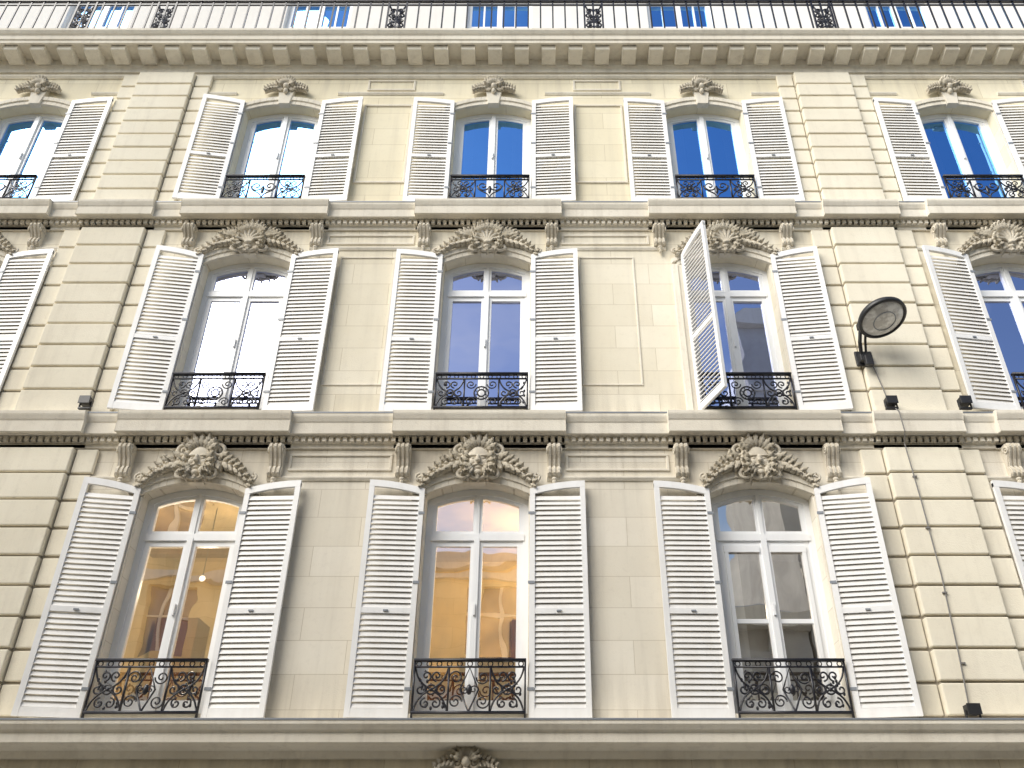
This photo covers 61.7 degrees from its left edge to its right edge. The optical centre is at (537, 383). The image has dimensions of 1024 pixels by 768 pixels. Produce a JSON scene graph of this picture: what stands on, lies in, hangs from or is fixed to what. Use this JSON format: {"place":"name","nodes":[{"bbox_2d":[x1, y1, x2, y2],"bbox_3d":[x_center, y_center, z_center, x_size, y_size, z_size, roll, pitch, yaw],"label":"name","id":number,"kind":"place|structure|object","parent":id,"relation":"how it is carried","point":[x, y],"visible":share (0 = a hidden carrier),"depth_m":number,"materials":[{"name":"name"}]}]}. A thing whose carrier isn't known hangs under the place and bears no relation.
{"place":"outdoors","nodes":[
{"label":"outdoors","id":0,"kind":"place"},
{"bbox_2d":[220,174,305,197],"bbox_3d":[-3.755,-2.667,11.696,1.090,0.490,0.048,0,-32,0],"label":"window railing","id":1,"kind":"object","parent":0,"point":[263,176],"depth_m":11.72,"materials":[{"name":"black metal"}]},
{"bbox_2d":[449,174,529,197],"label":"window railing","id":2,"kind":"object","parent":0,"point":[482,176],"depth_m":11.73,"materials":[{"name":"black metal"}]},
{"bbox_2d":[0,6,1023,27],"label":"attic wall","id":3,"kind":"structure","parent":0,"point":[546,17],"depth_m":14.66,"materials":[{"name":"white paint"}]},
{"bbox_2d":[66,6,932,27],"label":"attic frames","id":4,"kind":"structure","parent":3,"relation":"in","point":[107,9],"depth_m":14.82,"materials":[{"name":"white wood"}]},
{"bbox_2d":[77,7,925,26],"bbox_3d":[-0.650,-5.789,14.513,21.020,2.100,0.001,0,-32,0],"label":"attic glass","id":5,"kind":"object","parent":4,"relation":"in","point":[522,17],"depth_m":14.88,"materials":[{"name":"blue glass"}]},
{"bbox_2d":[0,78,1023,717],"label":"wall","id":6,"kind":"structure","parent":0,"point":[906,556],"depth_m":9.11,"materials":[{"name":"beige stone"}]},
{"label":"pavement","id":7,"kind":"structure","parent":0,"visible":0},
{"bbox_2d":[0,760,1023,767],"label":"ground floor wall","id":8,"kind":"structure","parent":7,"relation":"on","point":[515,764],"depth_m":7.94,"materials":[{"name":"stone"}]},
{"bbox_3d":[-0.650,2.357,15.755,23.900,15.900,11.980,0,-32,0],"label":"building body","id":9,"kind":"object","parent":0,"visible":0},
{"bbox_2d":[0,28,1023,759],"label":"ledges and cornice","id":10,"kind":"object","parent":9,"relation":"attached to","point":[514,738],"visible":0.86,"depth_m":9.69,"materials":[{"name":"stone"}]},
{"bbox_2d":[77,395,93,409],"bbox_3d":[-5.150,0.221,9.760,0.140,0.150,0.112,0,-32,0],"label":"ledge spotlight","id":11,"kind":"object","parent":10,"relation":"on","point":[85,402],"visible":1,"depth_m":9.73,"materials":[{"name":"black plastic"}]},
{"bbox_2d":[432,745,499,767],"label":"carved keystone","id":12,"kind":"object","parent":10,"relation":"attached to","point":[465,757],"visible":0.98,"depth_m":7.83,"materials":[{"name":"stone"}]},
{"bbox_2d":[0,199,966,448],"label":"pier ledges","id":13,"kind":"object","parent":10,"relation":"attached to","point":[75,421],"visible":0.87,"depth_m":9.66,"materials":[{"name":"beige stone"}]},
{"bbox_2d":[0,72,1023,716],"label":"rusticated blocks","id":14,"kind":"structure","parent":13,"relation":"attached to","point":[62,356],"depth_m":10.12,"materials":[{"name":"stone"}]},
{"bbox_2d":[854,297,906,366],"bbox_3d":[4.020,-0.614,10.003,0.570,0.642,0.709,0,-32,0],"label":"wall street lamp","id":15,"kind":"object","parent":14,"relation":"attached to","point":[881,317],"visible":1,"depth_m":9.98,"materials":[{"name":"black plastic"}]},
{"bbox_2d":[873,366,968,702],"bbox_3d":[4.042,1.397,9.045,0.197,3.986,0.163,0,-32,0],"label":"lamp cable","id":16,"kind":"object","parent":13,"relation":"attached to","point":[928,528],"visible":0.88,"depth_m":8.91,"materials":[{"name":"black rubber"}]},
{"bbox_2d":[0,0,1023,27],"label":"balcony railing","id":17,"kind":"object","parent":10,"relation":"on","point":[81,19],"visible":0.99,"depth_m":13.41,"materials":[{"name":"metal"}]},
{"bbox_2d":[0,232,1023,411],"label":"wall storey","id":18,"kind":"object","parent":10,"relation":"on","point":[610,341],"depth_m":10.69,"materials":[{"name":"stone"}]},
{"bbox_2d":[0,80,1023,231],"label":"wall storey","id":19,"kind":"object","parent":10,"relation":"attached to","point":[600,154],"depth_m":12.61,"materials":[{"name":"stone"}]},
{"bbox_2d":[0,114,64,196],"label":"window frame","id":20,"kind":"object","parent":19,"relation":"in","point":[29,142],"visible":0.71,"depth_m":12.67,"materials":[{"name":"white wood"}]},
{"bbox_2d":[0,121,61,197],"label":"window glass","id":21,"kind":"object","parent":20,"relation":"in","point":[13,139],"visible":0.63,"depth_m":12.51,"materials":[{"name":"white glass"}]},
{"bbox_2d":[229,114,318,197],"bbox_3d":[-3.755,-3.202,12.339,1.120,1.969,0.125,0,-32,0],"label":"window frame","id":22,"kind":"object","parent":19,"relation":"in","point":[285,119],"visible":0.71,"depth_m":12.53,"materials":[{"name":"white wood"}]},
{"bbox_2d":[239,121,314,196],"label":"window glass","id":23,"kind":"object","parent":22,"relation":"in","point":[296,152],"visible":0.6,"depth_m":12.46,"materials":[{"name":"white glass"}]},
{"bbox_2d":[451,114,530,197],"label":"window frame","id":24,"kind":"object","parent":19,"relation":"in","point":[492,119],"visible":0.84,"depth_m":12.51,"materials":[{"name":"white wood"}]},
{"bbox_2d":[460,121,522,196],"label":"window glass","id":25,"kind":"object","parent":24,"relation":"in","point":[509,148],"visible":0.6,"depth_m":12.46,"materials":[{"name":"blue glass"}]},
{"bbox_2d":[0,97,1023,717],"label":"window surrounds","id":26,"kind":"object","parent":10,"relation":"attached to","point":[452,479],"visible":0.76,"depth_m":10.49,"materials":[{"name":"beige stone"}]},
{"bbox_2d":[0,231,18,254],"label":"carved cartouche","id":27,"kind":"object","parent":26,"relation":"attached to","point":[7,245],"visible":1,"depth_m":11.14,"materials":[{"name":"stone"}]},
{"bbox_2d":[0,174,37,197],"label":"window railing","id":28,"kind":"object","parent":26,"relation":"attached to","point":[17,185],"depth_m":11.73,"materials":[{"name":"black metal"}]},
{"bbox_2d":[0,249,54,390],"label":"shutter","id":29,"kind":"object","parent":26,"relation":"attached to","point":[14,340],"visible":1,"depth_m":10.74,"materials":[{"name":"paint"}]},
{"bbox_2d":[31,97,113,200],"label":"shutter","id":30,"kind":"object","parent":26,"relation":"attached to","point":[87,156],"visible":0.97,"depth_m":12.09,"materials":[{"name":"paint"}]},
{"bbox_2d":[10,476,140,717],"bbox_3d":[-4.613,2.082,8.691,0.615,2.460,0.049,6,-32,-9],"label":"shutter","id":31,"kind":"object","parent":26,"relation":"attached to","point":[41,706],"visible":0.99,"depth_m":8.58,"materials":[{"name":"paint"}]},
{"bbox_2d":[81,658,209,717],"bbox_3d":[-3.755,2.917,8.206,1.090,0.560,0.048,0,-32,0],"label":"window railing","id":32,"kind":"object","parent":26,"relation":"attached to","point":[145,691],"depth_m":8.21,"materials":[{"name":"black metal"}]},
{"bbox_2d":[107,245,203,409],"bbox_3d":[-4.615,-0.733,10.462,0.615,2.430,0.049,5,-32,-8],"label":"shutter","id":33,"kind":"object","parent":26,"relation":"attached to","point":[114,402],"visible":1,"depth_m":10.37,"materials":[{"name":"paint"}]},
{"bbox_2d":[94,489,243,713],"bbox_3d":[-3.755,2.217,8.953,1.120,2.429,0.125,0,-32,0],"label":"window frame","id":34,"kind":"object","parent":26,"relation":"in","point":[191,539],"visible":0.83,"depth_m":9.06,"materials":[{"name":"white wood"}]},
{"bbox_2d":[112,500,238,699],"bbox_3d":[-3.755,2.213,8.976,0.920,2.219,0.010,0,-32,0],"label":"window glass","id":35,"kind":"object","parent":34,"relation":"in","point":[196,623],"visible":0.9,"depth_m":8.95,"materials":[{"name":"clear glass"}]},
{"bbox_2d":[134,432,257,487],"bbox_3d":[-3.754,0.826,9.483,1.355,0.670,0.200,0,-32,0],"label":"carved cartouche","id":36,"kind":"object","parent":26,"relation":"attached to","point":[196,460],"visible":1,"depth_m":9.44,"materials":[{"name":"stone"}]},
{"bbox_2d":[172,94,245,199],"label":"shutter","id":37,"kind":"object","parent":26,"relation":"attached to","point":[178,194],"visible":0.99,"depth_m":12.07,"materials":[{"name":"paint"}]},
{"bbox_2d":[163,372,265,409],"bbox_3d":[-3.755,0.097,9.968,1.090,0.530,0.048,0,-32,0],"label":"window railing","id":38,"kind":"object","parent":26,"relation":"attached to","point":[220,374],"depth_m":9.98,"materials":[{"name":"black metal"}]},
{"bbox_2d":[174,263,287,408],"bbox_3d":[-3.755,-0.586,10.705,1.120,2.359,0.125,0,-32,0],"label":"window frame","id":39,"kind":"object","parent":26,"relation":"in","point":[246,296],"visible":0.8,"depth_m":10.92,"materials":[{"name":"white wood"}]},
{"bbox_2d":[186,272,284,405],"bbox_3d":[-3.755,-0.589,10.728,0.920,2.149,0.012,0,-32,0],"label":"window glass","id":40,"kind":"object","parent":39,"relation":"in","point":[217,338],"visible":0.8,"depth_m":10.73,"materials":[{"name":"white glass"}]},
{"bbox_2d":[194,219,303,254],"bbox_3d":[-3.754,-1.908,11.198,1.425,0.547,0.190,0,-32,0],"label":"carved cartouche","id":41,"kind":"object","parent":26,"relation":"attached to","point":[253,236],"visible":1,"depth_m":11.15,"materials":[{"name":"stone"}]},
{"bbox_2d":[200,480,301,717],"bbox_3d":[-2.891,2.105,8.728,0.615,2.460,0.049,-1,-32,2],"label":"shutter","id":42,"kind":"object","parent":26,"relation":"attached to","point":[241,689],"visible":0.99,"depth_m":8.61,"materials":[{"name":"paint"}]},
{"bbox_2d":[261,248,338,411],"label":"shutter","id":43,"kind":"object","parent":26,"relation":"attached to","point":[310,338],"visible":0.99,"depth_m":10.39,"materials":[{"name":"paint"}]},
{"bbox_2d":[303,96,363,200],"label":"shutter","id":44,"kind":"object","parent":26,"relation":"attached to","point":[315,156],"visible":0.98,"depth_m":12.09,"materials":[{"name":"paint"}]},
{"bbox_2d":[343,479,424,717],"bbox_3d":[-1.523,2.101,8.721,0.615,2.460,0.050,2,-32,-3],"label":"shutter","id":45,"kind":"object","parent":26,"relation":"attached to","point":[397,668],"visible":0.99,"depth_m":8.60,"materials":[{"name":"paint"}]},
{"bbox_2d":[378,249,442,411],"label":"shutter","id":46,"kind":"object","parent":26,"relation":"attached to","point":[429,339],"visible":0.99,"depth_m":10.41,"materials":[{"name":"paint"}]},
{"bbox_2d":[402,97,454,200],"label":"shutter","id":47,"kind":"object","parent":26,"relation":"attached to","point":[411,155],"visible":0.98,"depth_m":12.10,"materials":[{"name":"paint"}]},
{"bbox_2d":[410,658,525,717],"bbox_3d":[-0.660,2.917,8.206,1.090,0.560,0.048,0,-32,0],"label":"window railing","id":48,"kind":"object","parent":26,"relation":"attached to","point":[468,689],"depth_m":8.21,"materials":[{"name":"black metal"}]},
{"bbox_2d":[413,489,528,713],"bbox_3d":[-0.660,2.217,8.953,1.120,2.429,0.125,0,-32,0],"label":"window frame","id":49,"kind":"object","parent":26,"relation":"in","point":[477,539],"visible":0.88,"depth_m":9.04,"materials":[{"name":"white wood"}]},
{"bbox_2d":[427,500,518,699],"bbox_3d":[-0.660,2.214,8.977,0.920,2.219,0.011,0,-32,0],"label":"window glass","id":50,"kind":"object","parent":49,"relation":"in","point":[497,614],"visible":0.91,"depth_m":8.95,"materials":[{"name":"glass"}]},
{"bbox_2d":[415,432,540,487],"bbox_3d":[-0.659,0.826,9.483,1.384,0.670,0.200,0,-32,0],"label":"carved cartouche","id":51,"kind":"object","parent":26,"relation":"attached to","point":[478,458],"visible":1,"depth_m":9.44,"materials":[{"name":"stone"}]},
{"bbox_2d":[433,372,527,409],"bbox_3d":[-0.660,0.097,9.968,1.090,0.530,0.048,0,-32,0],"label":"window railing","id":52,"kind":"object","parent":26,"relation":"attached to","point":[510,392],"depth_m":9.98,"materials":[{"name":"black metal"}]},
{"bbox_2d":[435,263,529,408],"bbox_3d":[-0.660,-0.586,10.705,1.120,2.359,0.125,0,-32,0],"label":"window frame","id":53,"kind":"object","parent":26,"relation":"in","point":[486,296],"visible":0.83,"depth_m":10.90,"materials":[{"name":"white wood"}]},
{"bbox_2d":[446,271,521,405],"bbox_3d":[-0.660,-0.588,10.730,0.920,2.149,0.019,0,-32,0],"label":"window glass","id":54,"kind":"object","parent":53,"relation":"in","point":[504,340],"visible":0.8,"depth_m":10.72,"materials":[{"name":"blue glass"}]},
{"bbox_2d":[432,220,541,254],"bbox_3d":[-0.659,-1.908,11.198,1.425,0.547,0.190,0,-32,0],"label":"carved cartouche","id":55,"kind":"object","parent":26,"relation":"attached to","point":[487,237],"visible":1,"depth_m":11.15,"materials":[{"name":"stone"}]},
{"bbox_2d":[530,96,575,200],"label":"shutter","id":56,"kind":"object","parent":26,"relation":"attached to","point":[535,156],"visible":0.98,"depth_m":12.09,"materials":[{"name":"paint"}]},
{"bbox_2d":[529,248,582,411],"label":"shutter","id":57,"kind":"object","parent":26,"relation":"attached to","point":[565,338],"visible":0.99,"depth_m":10.39,"materials":[{"name":"paint"}]},
{"bbox_2d":[527,480,591,717],"bbox_3d":[0.204,2.107,8.732,0.615,2.460,0.049,-1,-32,1],"label":"shutter","id":58,"kind":"object","parent":26,"relation":"attached to","point":[580,689],"visible":1,"depth_m":8.61,"materials":[{"name":"paint"}]},
{"bbox_2d":[623,98,674,200],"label":"shutter","id":59,"kind":"object","parent":26,"relation":"attached to","point":[663,113],"visible":0.97,"depth_m":12.11,"materials":[{"name":"paint"}]},
{"bbox_2d":[288,80,1023,470],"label":"panel mouldings","id":60,"kind":"object","parent":26,"relation":"attached to","point":[390,456],"visible":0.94,"depth_m":11.16,"materials":[{"name":"stone"}]},
{"bbox_2d":[653,480,735,717],"bbox_3d":[1.571,2.108,8.733,0.615,2.460,0.049,1,-32,-1],"label":"shutter","id":61,"kind":"object","parent":26,"relation":"attached to","point":[699,676],"visible":0.96,"depth_m":8.61,"materials":[{"name":"paint"}]},
{"bbox_2d":[680,220,727,409],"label":"shutter","id":62,"kind":"object","parent":26,"relation":"attached to","point":[713,393],"visible":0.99,"depth_m":10.20,"materials":[{"name":"paint"}]},
{"bbox_2d":[666,114,752,197],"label":"window frame","id":63,"kind":"object","parent":26,"relation":"in","point":[700,119],"visible":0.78,"depth_m":12.52,"materials":[{"name":"white wood"}]},
{"bbox_2d":[673,121,742,196],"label":"window glass","id":64,"kind":"object","parent":63,"relation":"in","point":[721,146],"visible":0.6,"depth_m":12.46,"materials":[{"name":"blue glass"}]},
{"bbox_2d":[675,174,757,197],"bbox_3d":[2.435,-2.667,11.696,1.090,0.490,0.048,0,-32,0],"label":"window railing","id":65,"kind":"object","parent":26,"relation":"attached to","point":[716,176],"depth_m":11.72,"materials":[{"name":"black metal"}]},
{"bbox_2d":[671,220,780,256],"bbox_3d":[2.436,-1.908,11.198,1.425,0.547,0.190,0,-32,0],"label":"carved cartouche","id":66,"kind":"object","parent":26,"relation":"attached to","point":[722,236],"visible":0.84,"depth_m":11.14,"materials":[{"name":"stone"}]},
{"bbox_2d":[687,263,790,405],"bbox_3d":[2.435,-0.586,10.705,1.120,2.359,0.125,0,-32,0],"label":"window frame","id":67,"kind":"object","parent":26,"relation":"in","point":[727,296],"visible":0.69,"depth_m":10.89,"materials":[{"name":"white wood"}]},
{"bbox_2d":[690,272,778,405],"bbox_3d":[2.435,-0.588,10.730,0.920,2.149,0.020,0,-32,0],"label":"window glass","id":68,"kind":"object","parent":67,"relation":"in","point":[753,341],"visible":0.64,"depth_m":10.71,"materials":[{"name":"glass"}]},
{"bbox_2d":[699,372,797,409],"bbox_3d":[2.435,0.097,9.968,1.090,0.530,0.048,0,-32,0],"label":"window railing","id":69,"kind":"object","parent":26,"relation":"attached to","point":[776,392],"depth_m":9.97,"materials":[{"name":"black metal"}]},
{"bbox_2d":[699,432,820,487],"bbox_3d":[2.436,0.826,9.483,1.343,0.670,0.200,0,-32,0],"label":"carved cartouche","id":70,"kind":"object","parent":26,"relation":"attached to","point":[758,462],"visible":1,"depth_m":9.44,"materials":[{"name":"stone"}]},
{"bbox_2d":[741,97,804,200],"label":"shutter","id":71,"kind":"object","parent":26,"relation":"attached to","point":[799,196],"visible":0.99,"depth_m":12.11,"materials":[{"name":"paint"}]},
{"bbox_2d":[710,489,845,713],"bbox_3d":[2.435,2.217,8.953,1.120,2.429,0.125,0,-32,0],"label":"window frame","id":72,"kind":"object","parent":26,"relation":"in","point":[763,542],"visible":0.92,"depth_m":9.01,"materials":[{"name":"white wood"}]},
{"bbox_2d":[717,500,825,699],"bbox_3d":[2.435,2.211,8.971,0.920,2.219,0.015,0,-32,0],"label":"window glass","id":73,"kind":"object","parent":72,"relation":"in","point":[792,595],"visible":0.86,"depth_m":8.95,"materials":[{"name":"glass"}]},
{"bbox_2d":[731,658,854,717],"bbox_3d":[2.435,2.917,8.206,1.090,0.560,0.048,0,-32,0],"label":"window railing","id":74,"kind":"object","parent":26,"relation":"attached to","point":[791,688],"depth_m":8.21,"materials":[{"name":"black metal"}]},
{"bbox_2d":[770,246,852,409],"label":"shutter","id":75,"kind":"object","parent":26,"relation":"attached to","point":[819,337],"visible":0.98,"depth_m":10.38,"materials":[{"name":"paint"}]},
{"bbox_2d":[814,477,923,717],"bbox_3d":[3.294,2.085,8.695,0.615,2.460,0.049,-5,-32,8],"label":"shutter","id":76,"kind":"object","parent":26,"relation":"attached to","point":[898,706],"visible":1,"depth_m":8.58,"materials":[{"name":"paint"}]},
{"bbox_2d":[872,97,947,200],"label":"shutter","id":77,"kind":"object","parent":26,"relation":"attached to","point":[925,143],"visible":0.98,"depth_m":12.10,"materials":[{"name":"paint"}]},
{"bbox_2d":[920,114,1017,196],"bbox_3d":[6.130,-3.202,12.339,1.120,1.969,0.125,0,-32,0],"label":"window frame","id":78,"kind":"object","parent":26,"relation":"in","point":[948,120],"visible":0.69,"depth_m":12.54,"materials":[{"name":"white wood"}]},
{"bbox_2d":[923,122,1005,197],"bbox_3d":[6.130,-3.202,12.367,0.920,1.759,0.012,0,-32,0],"label":"window glass","id":79,"kind":"object","parent":78,"relation":"in","point":[975,150],"visible":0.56,"depth_m":12.46,"materials":[{"name":"blue glass"}]},
{"bbox_2d":[922,245,1020,410],"bbox_3d":[5.270,-0.733,10.462,0.615,2.430,0.049,5,-32,-8],"label":"shutter","id":80,"kind":"object","parent":26,"relation":"attached to","point":[980,404],"visible":0.98,"depth_m":10.37,"materials":[{"name":"paint"}]},
{"bbox_2d":[942,174,1023,197],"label":"window railing","id":81,"kind":"object","parent":26,"relation":"attached to","point":[984,176],"depth_m":11.73,"materials":[{"name":"black metal"}]},
{"bbox_2d":[955,219,1023,254],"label":"carved cartouche","id":82,"kind":"object","parent":26,"relation":"attached to","point":[1002,236],"visible":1,"depth_m":11.15,"materials":[{"name":"stone"}]},
{"bbox_2d":[973,263,1023,408],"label":"window frame","id":83,"kind":"object","parent":26,"relation":"in","point":[1012,296],"visible":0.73,"depth_m":11.06,"materials":[{"name":"white wood"}]},
{"bbox_2d":[975,272,1023,406],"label":"window glass","id":84,"kind":"object","parent":83,"relation":"in","point":[1009,337],"visible":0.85,"depth_m":10.83,"materials":[{"name":"blue glass"}]},
{"bbox_2d":[990,480,1023,588],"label":"shutter","id":85,"kind":"object","parent":26,"relation":"attached to","point":[997,485],"visible":1,"depth_m":9.15,"materials":[{"name":"paint"}]},
{"bbox_2d":[991,97,1023,177],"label":"shutter","id":86,"kind":"object","parent":26,"relation":"attached to","point":[996,104],"visible":1,"depth_m":12.40,"materials":[{"name":"paint"}]},
{"bbox_2d":[1011,372,1023,409],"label":"window railing","id":87,"kind":"object","parent":26,"relation":"attached to","point":[1015,379],"depth_m":10.03,"materials":[{"name":"black metal"}]},
{"bbox_2d":[0,220,1023,441],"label":"dentils","id":88,"kind":"object","parent":10,"relation":"attached to","point":[497,438],"visible":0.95,"depth_m":9.66,"materials":[{"name":"stone"}]},
{"bbox_2d":[0,201,1023,719],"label":"lead flashing","id":89,"kind":"object","parent":10,"relation":"attached to","point":[506,719],"visible":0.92,"depth_m":7.83,"materials":[{"name":"metal"}]},
{"bbox_2d":[3,45,1023,65],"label":"modillions","id":90,"kind":"object","parent":10,"relation":"attached to","point":[121,55],"visible":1,"depth_m":12.96,"materials":[{"name":"stone"}]},
{"bbox_2d":[18,450,1023,717],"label":"wall storey","id":91,"kind":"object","parent":10,"relation":"attached to","point":[628,658],"depth_m":8.97,"materials":[{"name":"stone"}]},
{"bbox_2d":[28,89,1015,485],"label":"keystones","id":92,"kind":"object","parent":10,"relation":"attached to","point":[284,101],"visible":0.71,"depth_m":12.69,"materials":[{"name":"stone"}]},
{"bbox_2d":[14,74,61,93],"bbox_3d":[-7.450,-4.468,12.787,0.660,0.310,0.152,0,-32,0],"label":"carved cartouche","id":93,"kind":"object","parent":92,"relation":"attached to","point":[37,84],"visible":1,"depth_m":12.77,"materials":[{"name":"stone"}]},
{"bbox_2d":[264,75,308,93],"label":"carved cartouche","id":94,"kind":"object","parent":92,"relation":"attached to","point":[284,85],"visible":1,"depth_m":12.77,"materials":[{"name":"stone"}]},
{"bbox_2d":[472,75,515,93],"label":"carved cartouche","id":95,"kind":"object","parent":92,"relation":"attached to","point":[494,84],"visible":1,"depth_m":12.77,"materials":[{"name":"stone"}]},
{"bbox_2d":[679,75,723,93],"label":"carved cartouche","id":96,"kind":"object","parent":92,"relation":"attached to","point":[700,83],"visible":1,"depth_m":12.77,"materials":[{"name":"stone"}]},
{"bbox_2d":[926,75,972,93],"bbox_3d":[6.130,-4.468,12.787,0.660,0.310,0.152,0,-32,0],"label":"carved cartouche","id":97,"kind":"object","parent":92,"relation":"attached to","point":[945,83],"visible":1,"depth_m":12.77,"materials":[{"name":"stone"}]},
{"bbox_2d":[27,223,1023,482],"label":"consoles","id":98,"kind":"object","parent":10,"relation":"attached to","point":[403,451],"visible":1,"depth_m":9.52,"materials":[{"name":"stone"}]},
{"bbox_2d":[883,395,898,409],"bbox_3d":[4.020,0.221,9.760,0.140,0.150,0.112,0,-32,0],"label":"ledge spotlight","id":99,"kind":"object","parent":10,"relation":"on","point":[890,402],"visible":1,"depth_m":9.73,"materials":[{"name":"black plastic"}]},
{"bbox_2d":[957,395,972,409],"bbox_3d":[4.860,0.221,9.760,0.140,0.150,0.112,0,-32,0],"label":"ledge spotlight","id":100,"kind":"object","parent":10,"relation":"on","point":[964,402],"visible":1,"depth_m":9.73,"materials":[{"name":"black plastic"}]},
{"bbox_2d":[963,703,982,717],"bbox_3d":[4.050,3.062,7.985,0.140,0.150,0.112,0,-32,0],"label":"ledge spotlight","id":101,"kind":"object","parent":10,"relation":"on","point":[972,709],"visible":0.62,"depth_m":7.96,"materials":[{"name":"black plastic"}]}
]}

